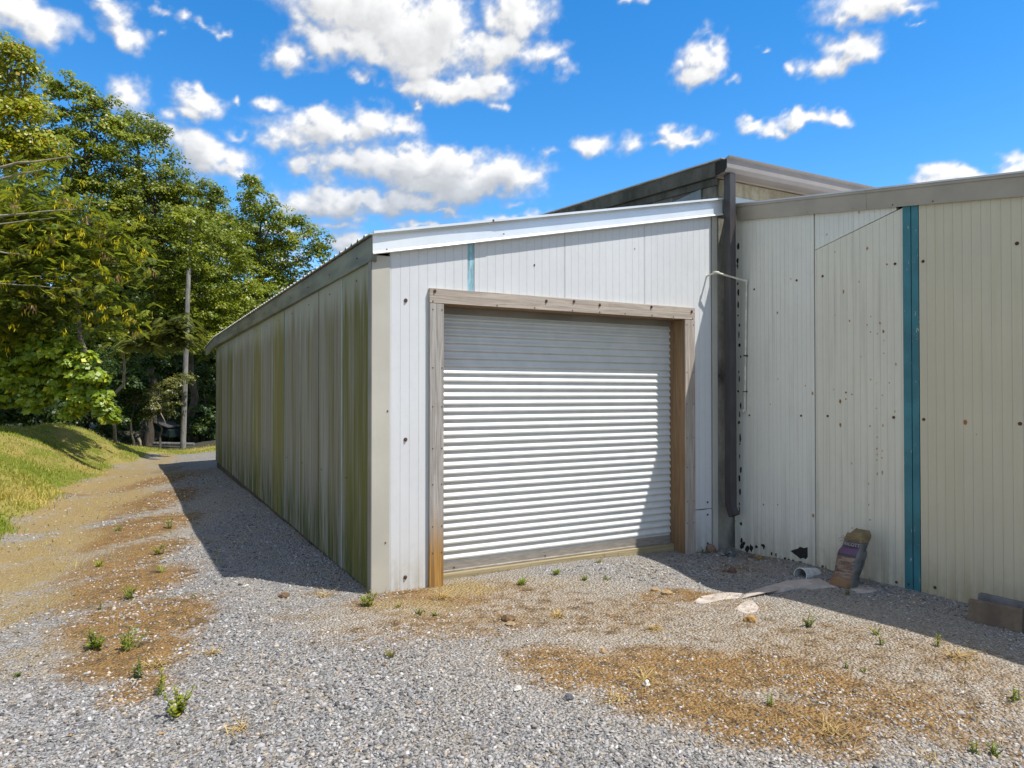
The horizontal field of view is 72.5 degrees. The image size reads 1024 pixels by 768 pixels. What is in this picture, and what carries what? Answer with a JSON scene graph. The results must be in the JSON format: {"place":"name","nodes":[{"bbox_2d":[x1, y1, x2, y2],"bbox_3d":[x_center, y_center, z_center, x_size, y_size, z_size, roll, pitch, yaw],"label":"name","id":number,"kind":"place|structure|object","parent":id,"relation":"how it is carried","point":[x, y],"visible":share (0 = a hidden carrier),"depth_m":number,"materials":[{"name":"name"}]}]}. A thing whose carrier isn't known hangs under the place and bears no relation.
{"place":"outdoors","nodes":[
{"label":"outdoors","id":0,"kind":"place"},
{"bbox_2d":[8,420,215,449],"bbox_3d":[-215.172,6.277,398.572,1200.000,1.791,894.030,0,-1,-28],"label":"woodland floor","id":1,"kind":"structure","parent":0,"point":[199,444],"depth_m":29.58,"materials":[{"name":"green plant"}]},
{"bbox_2d":[0,30,75,188],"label":"maple tree","id":2,"kind":"object","parent":1,"relation":"on","point":[14,142],"visible":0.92,"depth_m":19.74,"materials":[{"name":"green plant"}]},
{"bbox_2d":[0,179,76,426],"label":"woodland tree","id":3,"kind":"object","parent":1,"relation":"on","point":[11,358],"visible":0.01,"depth_m":37.23,"materials":[{"name":"green plant"}]},
{"bbox_2d":[8,376,123,427],"bbox_3d":[-16.105,0.501,24.879,3.797,2.499,4.564,0,-1,20],"label":"shade shrub","id":4,"kind":"object","parent":1,"relation":"on","point":[73,421],"visible":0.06,"depth_m":23.99,"materials":[{"name":"green plant"}]},
{"bbox_2d":[0,176,134,429],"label":"woodland tree","id":5,"kind":"object","parent":1,"relation":"on","point":[89,347],"visible":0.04,"depth_m":39.28,"materials":[{"name":"green plant"}]},
{"bbox_2d":[0,309,165,424],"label":"vine thicket","id":6,"kind":"object","parent":1,"relation":"on","point":[60,361],"visible":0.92,"depth_m":17.73,"materials":[{"name":"green plant"}]},
{"bbox_2d":[34,66,136,426],"bbox_3d":[-16.608,-4.805,27.036,3.694,15.211,4.022,0,-1,-28],"label":"tall tree","id":7,"kind":"object","parent":1,"relation":"on","point":[96,103],"visible":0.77,"depth_m":26.82,"materials":[{"name":"green plant"}]},
{"bbox_2d":[0,134,181,357],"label":"silk tree","id":8,"kind":"object","parent":1,"relation":"on","point":[38,243],"visible":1,"depth_m":17.82,"materials":[{"name":"green plant"}]},
{"bbox_2d":[0,169,227,428],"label":"woodland tree","id":9,"kind":"object","parent":1,"relation":"on","point":[160,215],"visible":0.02,"depth_m":40.17,"materials":[{"name":"green plant"}]},
{"bbox_2d":[37,104,233,445],"bbox_3d":[-15.024,-4.425,28.237,7.088,14.273,4.887,0,-1,-28],"label":"vine draped tree","id":10,"kind":"object","parent":1,"relation":"on","point":[137,183],"visible":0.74,"depth_m":28.15,"materials":[{"name":"green plant"}]},
{"bbox_2d":[101,350,171,445],"bbox_3d":[-14.662,0.553,26.957,2.189,3.898,2.823,0,-1,4],"label":"shade shrub","id":11,"kind":"object","parent":1,"relation":"on","point":[131,384],"visible":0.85,"depth_m":26.65,"materials":[{"name":"green plant"}]},
{"bbox_2d":[91,395,186,441],"bbox_3d":[-16.705,1.538,31.562,4.097,2.460,2.796,0,-1,-15],"label":"shade shrub","id":12,"kind":"object","parent":1,"relation":"on","point":[172,419],"visible":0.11,"depth_m":31.51,"materials":[{"name":"green plant"}]},
{"bbox_2d":[135,420,145,445],"bbox_3d":[-15.535,2.011,29.235,0.436,1.511,0.753,0,-1,-4],"label":"tree stump","id":13,"kind":"object","parent":1,"relation":"on","point":[140,439],"visible":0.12,"depth_m":29.18,"materials":[{"name":"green plant"}]},
{"bbox_2d":[93,335,215,431],"bbox_3d":[-16.872,0.168,34.124,6.606,5.237,3.444,0,-1,-5],"label":"shade shrub","id":14,"kind":"object","parent":1,"relation":"on","point":[168,371],"visible":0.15,"depth_m":33.49,"materials":[{"name":"green plant"}]},
{"bbox_2d":[93,399,215,443],"bbox_3d":[-15.222,1.713,30.108,2.201,2.280,6.102,0,-1,33],"label":"shade shrub","id":15,"kind":"object","parent":1,"relation":"on","point":[106,430],"visible":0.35,"depth_m":27.99,"materials":[{"name":"green plant"}]},
{"bbox_2d":[120,372,198,447],"bbox_3d":[-13.680,1.061,27.078,2.856,3.181,1.605,0,-1,11],"label":"understory sapling","id":16,"kind":"object","parent":1,"relation":"on","point":[154,399],"visible":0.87,"depth_m":26.90,"materials":[{"name":"green plant"}]},
{"bbox_2d":[144,417,180,441],"bbox_3d":[-14.737,2.014,29.550,1.012,1.155,1.214,0,-1,0],"label":"steel hopper","id":17,"kind":"object","parent":1,"relation":"on","point":[171,429],"visible":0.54,"depth_m":29.18,"materials":[{"name":"grey metal"}]},
{"bbox_2d":[153,442,194,445],"bbox_3d":[-14.171,2.489,28.871,2.237,0.185,0.296,0,-1,12],"label":"fallen log","id":18,"kind":"object","parent":1,"relation":"on","point":[169,443],"visible":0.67,"depth_m":28.75,"materials":[{"name":"grey wood"}]},
{"bbox_2d":[77,195,276,441],"bbox_3d":[-13.341,-2.868,29.493,8.221,11.179,7.273,0,-1,29],"label":"broadleaf tree","id":19,"kind":"object","parent":1,"relation":"on","point":[212,276],"visible":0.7,"depth_m":29.51,"materials":[{"name":"green plant"}]},
{"bbox_2d":[180,218,191,447],"bbox_3d":[-12.989,-1.915,27.835,0.246,9.526,0.435,-1,-1,44],"label":"utility pole","id":20,"kind":"object","parent":1,"relation":"on","point":[185,388],"visible":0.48,"depth_m":27.73,"materials":[{"name":"grey wood"}]},
{"bbox_2d":[72,194,300,418],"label":"woodland tree","id":21,"kind":"object","parent":1,"relation":"on","point":[229,249],"visible":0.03,"depth_m":40.73,"materials":[{"name":"green plant"}]},
{"bbox_2d":[186,363,215,440],"bbox_3d":[-13.754,0.868,31.257,1.844,3.617,2.926,0,-1,-16],"label":"shade shrub","id":22,"kind":"object","parent":1,"relation":"on","point":[203,424],"visible":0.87,"depth_m":31.04,"materials":[{"name":"green plant"}]},
{"bbox_2d":[187,258,314,413],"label":"woodland tree","id":23,"kind":"object","parent":1,"relation":"on","point":[213,404],"depth_m":44.97,"materials":[{"name":"green plant"}]},
{"bbox_2d":[210,173,335,371],"bbox_3d":[-11.764,-3.860,34.313,6.336,12.835,4.003,0,-1,-8],"label":"leaning tree","id":24,"kind":"object","parent":1,"relation":"on","point":[274,268],"visible":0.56,"depth_m":33.75,"materials":[{"name":"green plant"}]},
{"bbox_2d":[0,422,276,571],"bbox_3d":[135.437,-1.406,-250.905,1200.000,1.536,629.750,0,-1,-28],"label":"grass bank","id":25,"kind":"structure","parent":0,"point":[53,456],"depth_m":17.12,"materials":[{"name":"plant"}]},
{"bbox_2d":[0,388,69,425],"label":"shade shrub","id":26,"kind":"object","parent":25,"relation":"on","point":[6,417],"visible":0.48,"depth_m":20.91,"materials":[{"name":"green plant"}]},
{"bbox_2d":[99,313,210,442],"bbox_3d":[-12.018,-0.089,23.100,4.477,4.486,2.197,0,-1,11],"label":"young silk tree","id":27,"kind":"object","parent":25,"relation":"on","point":[169,333],"visible":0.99,"depth_m":22.87,"materials":[{"name":"green plant"}]},
{"bbox_2d":[0,451,1023,767],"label":"gravel yard","id":28,"kind":"structure","parent":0,"point":[150,469],"depth_m":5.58,"materials":[{"name":"grey gravel"}]},
{"bbox_2d":[84,628,104,650],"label":"weed","id":29,"kind":"object","parent":28,"relation":"on","point":[93,644],"visible":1,"depth_m":5.48,"materials":[{"name":"green plant"}]},
{"bbox_2d":[94,556,103,566],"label":"weed","id":30,"kind":"object","parent":28,"relation":"on","point":[99,563],"visible":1,"depth_m":8.13,"materials":[{"name":"green plant"}]},
{"bbox_2d":[122,583,137,598],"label":"weed","id":31,"kind":"object","parent":28,"relation":"on","point":[130,594],"visible":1,"depth_m":6.82,"materials":[{"name":"green plant"}]},
{"bbox_2d":[118,625,147,651],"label":"weed","id":32,"kind":"object","parent":28,"relation":"on","point":[126,643],"visible":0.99,"depth_m":5.50,"materials":[{"name":"green plant"}]},
{"bbox_2d":[129,656,143,677],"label":"weed","id":33,"kind":"object","parent":28,"relation":"on","point":[138,666],"visible":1,"depth_m":4.91,"materials":[{"name":"green plant"}]},
{"bbox_2d":[123,654,178,673],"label":"dry grass tuft","id":34,"kind":"object","parent":28,"relation":"on","point":[149,665],"visible":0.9,"depth_m":5.13,"materials":[{"name":"plant"}]},
{"bbox_2d":[151,543,164,553],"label":"weed","id":35,"kind":"object","parent":28,"relation":"on","point":[157,551],"visible":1,"depth_m":8.70,"materials":[{"name":"green plant"}]},
{"bbox_2d":[153,564,165,572],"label":"weed","id":36,"kind":"object","parent":28,"relation":"on","point":[159,568],"visible":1,"depth_m":7.95,"materials":[{"name":"green plant"}]},
{"bbox_2d":[155,667,166,695],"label":"weed","id":37,"kind":"object","parent":28,"relation":"on","point":[160,684],"visible":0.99,"depth_m":4.63,"materials":[{"name":"green plant"}]},
{"bbox_2d":[164,516,172,527],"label":"weed","id":38,"kind":"object","parent":28,"relation":"on","point":[169,523],"visible":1,"depth_m":10.58,"materials":[{"name":"green plant"}]},
{"bbox_2d":[164,686,194,717],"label":"weed","id":39,"kind":"object","parent":28,"relation":"on","point":[179,709],"visible":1,"depth_m":4.36,"materials":[{"name":"green plant"}]},
{"bbox_2d":[196,642,224,657],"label":"dry grass tuft","id":40,"kind":"object","parent":28,"relation":"on","point":[208,652],"visible":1,"depth_m":5.39,"materials":[{"name":"plant"}]},
{"bbox_2d":[220,716,250,738],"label":"dry grass tuft","id":41,"kind":"object","parent":28,"relation":"on","point":[238,727],"visible":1,"depth_m":4.17,"materials":[{"name":"plant"}]},
{"bbox_2d":[278,592,289,598],"bbox_3d":[-2.217,2.064,6.809,0.106,0.061,0.110,0,-1,17],"label":"soil clod","id":42,"kind":"object","parent":28,"relation":"on","point":[284,595],"visible":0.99,"depth_m":6.77,"materials":[{"name":"brown soil"}]},
{"bbox_2d":[313,588,336,596],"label":"dry grass tuft","id":43,"kind":"object","parent":28,"relation":"on","point":[322,595],"visible":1,"depth_m":6.82,"materials":[{"name":"plant"}]},
{"bbox_2d":[359,589,376,605],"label":"weed","id":44,"kind":"object","parent":28,"relation":"on","point":[368,600],"visible":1,"depth_m":6.47,"materials":[{"name":"green plant"}]},
{"bbox_2d":[383,646,395,657],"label":"weed","id":45,"kind":"object","parent":28,"relation":"on","point":[390,654],"visible":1,"depth_m":5.25,"materials":[{"name":"green plant"}]},
{"bbox_2d":[427,585,454,601],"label":"dry grass tuft","id":46,"kind":"object","parent":28,"relation":"on","point":[440,595],"visible":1,"depth_m":6.76,"materials":[{"name":"plant"}]},
{"bbox_2d":[204,197,723,593],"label":"metal shed","id":47,"kind":"structure","parent":28,"relation":"on","point":[431,406],"depth_m":8.16,"materials":[{"name":"white metal"}]},
{"bbox_2d":[444,307,670,572],"bbox_3d":[0.602,0.567,8.249,3.272,2.933,0.075,0,-1,-28],"label":"roll up door","id":48,"kind":"structure","parent":47,"relation":"in","point":[557,433],"depth_m":8.17,"materials":[{"name":"white metal"}]},
{"bbox_2d":[501,614,515,621],"bbox_3d":[-0.029,2.070,6.158,0.127,0.076,0.130,0,-1,-10],"label":"soil clod","id":49,"kind":"object","parent":28,"relation":"on","point":[506,617],"visible":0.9,"depth_m":6.13,"materials":[{"name":"brown soil"}]},
{"bbox_2d":[505,621,515,625],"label":"soil clod","id":50,"kind":"object","parent":28,"relation":"on","point":[509,623],"visible":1,"depth_m":6.02,"materials":[{"name":"brown soil"}]},
{"bbox_2d":[0,468,1023,767],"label":"dry straw litter","id":51,"kind":"object","parent":28,"relation":"on","point":[538,666],"visible":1,"depth_m":5.07,"materials":[{"name":"beige plant"}]},
{"bbox_2d":[514,685,521,690],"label":"stone","id":52,"kind":"object","parent":28,"relation":"on","point":[518,688],"visible":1,"depth_m":4.62,"materials":[{"name":"white stone"}]},
{"bbox_2d":[518,577,527,584],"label":"weed","id":53,"kind":"object","parent":28,"relation":"on","point":[522,581],"visible":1,"depth_m":7.27,"materials":[{"name":"green plant"}]},
{"bbox_2d":[552,568,559,574],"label":"weed","id":54,"kind":"object","parent":28,"relation":"on","point":[556,572],"visible":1,"depth_m":7.63,"materials":[{"name":"green plant"}]},
{"bbox_2d":[548,608,570,618],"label":"dry grass tuft","id":55,"kind":"object","parent":28,"relation":"on","point":[556,615],"visible":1,"depth_m":6.26,"materials":[{"name":"plant"}]},
{"bbox_2d":[564,693,573,700],"bbox_3d":[0.368,2.021,4.507,0.056,0.051,0.060,0,-1,-32],"label":"stone","id":56,"kind":"object","parent":28,"relation":"on","point":[569,696],"visible":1,"depth_m":4.49,"materials":[{"name":"grey stone"}]},
{"bbox_2d":[216,467,957,600],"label":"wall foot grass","id":57,"kind":"structure","parent":28,"relation":"on","point":[518,568],"depth_m":8.25,"materials":[{"name":"plant"}]},
{"bbox_2d":[599,686,631,707],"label":"dry grass tuft","id":58,"kind":"object","parent":28,"relation":"on","point":[619,697],"visible":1,"depth_m":4.50,"materials":[{"name":"plant"}]},
{"bbox_2d":[624,667,665,687],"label":"dry grass tuft","id":59,"kind":"object","parent":28,"relation":"on","point":[643,678],"visible":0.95,"depth_m":4.84,"materials":[{"name":"plant"}]},
{"bbox_2d":[642,679,650,686],"bbox_3d":[0.920,2.040,4.754,0.068,0.054,0.058,0,-1,-28],"label":"stone","id":60,"kind":"object","parent":28,"relation":"on","point":[646,681],"visible":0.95,"depth_m":4.74,"materials":[{"name":"white stone"}]},
{"bbox_2d":[644,622,661,632],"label":"dry grass tuft","id":61,"kind":"object","parent":28,"relation":"on","point":[655,627],"visible":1,"depth_m":5.88,"materials":[{"name":"plant"}]},
{"bbox_2d":[650,587,658,591],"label":"soil clod","id":62,"kind":"object","parent":28,"relation":"on","point":[653,589],"visible":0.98,"depth_m":6.97,"materials":[{"name":"beige soil"}]},
{"bbox_2d":[661,589,672,595],"bbox_3d":[1.523,2.059,6.882,0.106,0.050,0.131,0,-1,-4],"label":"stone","id":63,"kind":"object","parent":28,"relation":"on","point":[666,592],"visible":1,"depth_m":6.84,"materials":[{"name":"beige stone"}]},
{"bbox_2d":[541,155,875,549],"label":"block building","id":64,"kind":"structure","parent":28,"relation":"on","point":[732,180],"depth_m":9.17,"materials":[{"name":"metal"}]},
{"bbox_2d":[705,544,715,552],"bbox_3d":[2.559,2.128,8.989,0.139,0.134,0.164,0,-1,28],"label":"stone","id":65,"kind":"object","parent":28,"relation":"on","point":[710,548],"visible":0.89,"depth_m":8.93,"materials":[{"name":"brown stone"}]},
{"bbox_2d":[720,547,735,556],"bbox_3d":[2.713,2.113,8.756,0.193,0.138,0.067,0,-1,17],"label":"stone","id":66,"kind":"object","parent":28,"relation":"on","point":[730,551],"visible":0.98,"depth_m":8.73,"materials":[{"name":"grey stone"}]},
{"bbox_2d":[728,567,736,572],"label":"stone","id":67,"kind":"object","parent":28,"relation":"on","point":[732,570],"visible":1,"depth_m":8.02,"materials":[{"name":"brown stone"}]},
{"bbox_2d":[743,615,756,622],"bbox_3d":[2.078,2.053,6.089,0.107,0.071,0.087,0,-1,-31],"label":"stone","id":68,"kind":"object","parent":28,"relation":"on","point":[750,618],"visible":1,"depth_m":6.07,"materials":[{"name":"beige stone"}]},
{"bbox_2d":[765,693,773,706],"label":"weed","id":69,"kind":"object","parent":28,"relation":"on","point":[770,702],"visible":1,"depth_m":4.49,"materials":[{"name":"green plant"}]},
{"bbox_2d":[693,578,876,613],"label":"washed sand","id":70,"kind":"structure","parent":28,"relation":"on","point":[809,584],"depth_m":7.16,"materials":[{"name":"beige sand"}]},
{"bbox_2d":[794,568,820,578],"bbox_3d":[3.282,2.119,7.745,0.320,0.200,0.156,0,-1,-36],"label":"drain pipe","id":71,"kind":"object","parent":28,"relation":"on","point":[810,572],"visible":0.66,"depth_m":7.72,"materials":[{"name":"plastic"}]},
{"bbox_2d":[802,611,816,626],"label":"weed","id":72,"kind":"object","parent":28,"relation":"on","point":[807,623],"visible":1,"depth_m":5.95,"materials":[{"name":"green plant"}]},
{"bbox_2d":[799,708,859,741],"bbox_3d":[1.881,1.973,4.102,0.345,0.139,0.312,0,-1,-2],"label":"dry grass tuft","id":73,"kind":"object","parent":28,"relation":"on","point":[831,727],"visible":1,"depth_m":4.10,"materials":[{"name":"plant"}]},
{"bbox_2d":[829,528,870,588],"bbox_3d":[3.572,1.819,7.289,0.385,0.566,0.380,0,-1,-28],"label":"mulch sack","id":74,"kind":"object","parent":28,"relation":"on","point":[851,558],"visible":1,"depth_m":7.25,"materials":[{"name":"plastic"}]},
{"bbox_2d":[706,171,1023,602],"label":"panel wing","id":75,"kind":"structure","parent":28,"relation":"on","point":[880,364],"depth_m":7.31,"materials":[{"name":"white metal"}]},
{"bbox_2d":[869,627,880,634],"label":"weed","id":76,"kind":"object","parent":28,"relation":"on","point":[875,632],"visible":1,"depth_m":5.70,"materials":[{"name":"green plant"}]},
{"bbox_2d":[903,742,948,765],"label":"dry grass tuft","id":77,"kind":"object","parent":28,"relation":"on","point":[927,756],"visible":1,"depth_m":3.81,"materials":[{"name":"plant"}]},
{"bbox_2d":[934,633,940,645],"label":"weed","id":78,"kind":"object","parent":28,"relation":"on","point":[937,642],"visible":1,"depth_m":5.43,"materials":[{"name":"green plant"}]},
{"bbox_2d":[937,638,986,666],"bbox_3d":[3.328,1.972,5.201,0.374,0.134,0.372,0,-1,36],"label":"dry grass tuft","id":79,"kind":"object","parent":28,"relation":"on","point":[955,657],"visible":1,"depth_m":5.20,"materials":[{"name":"plant"}]},
{"bbox_2d":[969,740,979,753],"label":"weed","id":80,"kind":"object","parent":28,"relation":"on","point":[972,749],"visible":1,"depth_m":3.87,"materials":[{"name":"green plant"}]},
{"bbox_2d":[985,740,1002,757],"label":"weed","id":81,"kind":"object","parent":28,"relation":"on","point":[994,752],"visible":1,"depth_m":3.86,"materials":[{"name":"green plant"}]},
{"bbox_2d":[968,598,1023,632],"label":"concrete slab","id":82,"kind":"object","parent":28,"relation":"on","point":[1009,618],"depth_m":5.93,"materials":[{"name":"grey concrete"}]},
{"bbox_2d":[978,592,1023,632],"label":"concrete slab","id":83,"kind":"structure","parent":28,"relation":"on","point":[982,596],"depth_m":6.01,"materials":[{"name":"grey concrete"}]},
{"bbox_2d":[1009,686,1022,701],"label":"weed","id":84,"kind":"object","parent":28,"relation":"on","point":[1015,695],"visible":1,"depth_m":4.53,"materials":[{"name":"green plant"}]},
{"bbox_2d":[0,0,1023,266],"bbox_3d":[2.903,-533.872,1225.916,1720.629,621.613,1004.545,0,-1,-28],"label":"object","id":85,"kind":"structure","parent":0,"point":[418,44],"depth_m":1430.76,"materials":[{"name":"white"}]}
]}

